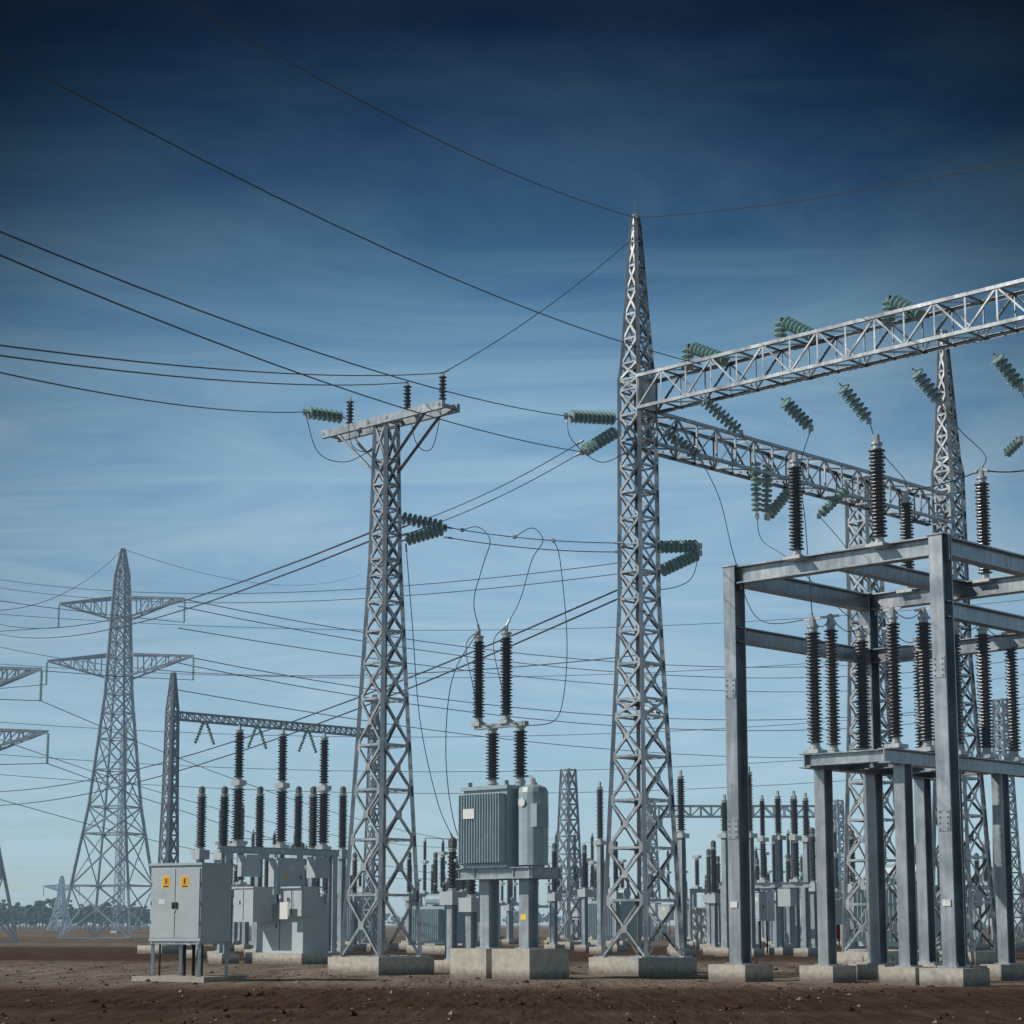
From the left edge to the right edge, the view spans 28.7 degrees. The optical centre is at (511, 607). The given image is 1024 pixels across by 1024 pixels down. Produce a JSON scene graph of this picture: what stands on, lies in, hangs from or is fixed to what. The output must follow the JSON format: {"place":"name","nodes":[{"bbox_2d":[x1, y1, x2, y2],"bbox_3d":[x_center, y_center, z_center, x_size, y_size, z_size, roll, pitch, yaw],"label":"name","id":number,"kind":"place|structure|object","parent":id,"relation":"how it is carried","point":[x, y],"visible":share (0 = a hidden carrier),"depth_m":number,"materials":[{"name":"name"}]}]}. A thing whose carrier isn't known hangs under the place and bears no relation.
{"place":"outdoors","nodes":[
{"label":"outdoors","id":0,"kind":"place"},
{"bbox_2d":[0,925,1023,1023],"bbox_3d":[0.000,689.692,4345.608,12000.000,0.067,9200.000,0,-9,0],"label":"ground","id":1,"kind":"structure","parent":0,"point":[35,949],"depth_m":40.26,"materials":[{"name":"soil"}]},
{"bbox_2d":[0,666,49,941],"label":"pylon","id":2,"kind":"object","parent":1,"relation":"on","point":[35,733],"visible":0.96,"depth_m":164.79,"materials":[{"name":"grey metal"}]},
{"bbox_2d":[43,876,79,929],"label":"pylon","id":3,"kind":"object","parent":1,"relation":"on","point":[61,885],"visible":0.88,"depth_m":514.40,"materials":[{"name":"grey metal"}]},
{"bbox_2d":[45,548,194,937],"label":"pylon","id":4,"kind":"object","parent":1,"relation":"on","point":[122,559],"visible":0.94,"depth_m":216.00,"materials":[{"name":"grey metal"}]},
{"bbox_2d":[0,549,1023,878],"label":"conductors","id":5,"kind":"object","parent":4,"relation":"hanging from","point":[308,677],"visible":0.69,"depth_m":250.27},
{"bbox_2d":[132,862,245,981],"bbox_3d":[-8.180,8.085,50.861,2.300,3.143,1.700,-5,-10,30],"label":"control cabinet","id":6,"kind":"object","parent":1,"relation":"on","point":[190,903],"visible":0.99,"depth_m":50.45,"materials":[{"name":"metal"}]},
{"bbox_2d":[137,672,397,953],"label":"gantry","id":7,"kind":"object","parent":1,"relation":"on","point":[170,788],"visible":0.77,"depth_m":101.51,"materials":[{"name":"metal"}]},
{"bbox_2d":[186,725,353,963],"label":"switchgear bay","id":8,"kind":"object","parent":1,"relation":"on","point":[298,925],"visible":1,"depth_m":74.74,"materials":[{"name":"metal"}]},
{"bbox_2d":[0,898,657,929],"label":"tree belt","id":9,"kind":"object","parent":1,"relation":"on","point":[37,912],"visible":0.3,"depth_m":594.14,"materials":[{"name":"green plant"}]},
{"bbox_2d":[321,373,459,975],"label":"line tower","id":10,"kind":"structure","parent":1,"relation":"on","point":[380,962],"depth_m":58.19,"materials":[{"name":"metal"}]},
{"bbox_2d":[434,837,479,971],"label":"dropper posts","id":11,"kind":"object","parent":1,"relation":"on","point":[453,899],"visible":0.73,"depth_m":60.04,"materials":[{"name":"metal"}]},
{"bbox_2d":[450,626,568,979],"bbox_3d":[-0.098,5.256,53.311,2.915,9.697,1.880,-9,-12,43],"label":"transformer","id":12,"kind":"object","parent":1,"relation":"on","point":[502,832],"visible":0.97,"depth_m":52.54,"materials":[{"name":"metal"}]},
{"bbox_2d":[0,965,1022,1023],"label":"soil clods","id":13,"kind":"object","parent":1,"relation":"on","point":[520,1002],"visible":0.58,"depth_m":37.97,"materials":[{"name":"soil"}]},
{"bbox_2d":[110,698,1023,956],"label":"switchgear rows","id":14,"kind":"object","parent":1,"relation":"on","point":[783,918],"visible":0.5,"depth_m":109.33,"materials":[{"name":"metal"}]},
{"bbox_2d":[589,200,696,976],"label":"gantry tower","id":15,"kind":"structure","parent":1,"relation":"on","point":[642,963],"depth_m":57.41,"materials":[{"name":"metal"}]},
{"bbox_2d":[633,278,1023,526],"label":"gantry trusses","id":16,"kind":"object","parent":15,"relation":"attached to","point":[715,439],"visible":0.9,"depth_m":56.48,"materials":[{"name":"metal"}]},
{"bbox_2d":[303,294,1023,575],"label":"glass insulator strings","id":17,"kind":"object","parent":16,"relation":"hanging from","point":[691,551],"visible":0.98,"depth_m":57.54,"materials":[{"name":"glass"}]},
{"bbox_2d":[708,532,1023,986],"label":"portal frame","id":18,"kind":"object","parent":1,"relation":"on","point":[940,589],"visible":0.81,"depth_m":50.28,"materials":[{"name":"metal"}]},
{"bbox_2d":[837,473,918,964],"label":"gantry tower","id":19,"kind":"structure","parent":1,"relation":"on","point":[844,956],"depth_m":67.98,"materials":[{"name":"metal"}]},
{"bbox_2d":[798,747,1023,984],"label":"switch platform","id":20,"kind":"structure","parent":1,"relation":"on","point":[903,768],"depth_m":50.75,"materials":[{"name":"paint"}]},
{"bbox_2d":[783,434,1023,761],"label":"platform insulators","id":21,"kind":"object","parent":20,"relation":"on","point":[924,712],"visible":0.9,"depth_m":50.76,"materials":[{"name":"ceramic"}]},
{"bbox_2d":[931,329,997,964],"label":"gantry tower","id":22,"kind":"structure","parent":1,"relation":"on","point":[946,388],"depth_m":69.56,"materials":[{"name":"metal"}]},
{"bbox_2d":[0,0,1023,836],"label":"conductors","id":23,"kind":"object","parent":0,"point":[376,442],"visible":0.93,"depth_m":53.95,"materials":[{"name":"metal"}]},
{"bbox_2d":[0,0,1023,924],"label":"sky","id":24,"kind":"structure","parent":0,"point":[670,107],"materials":[{"name":"blue"}]}
]}

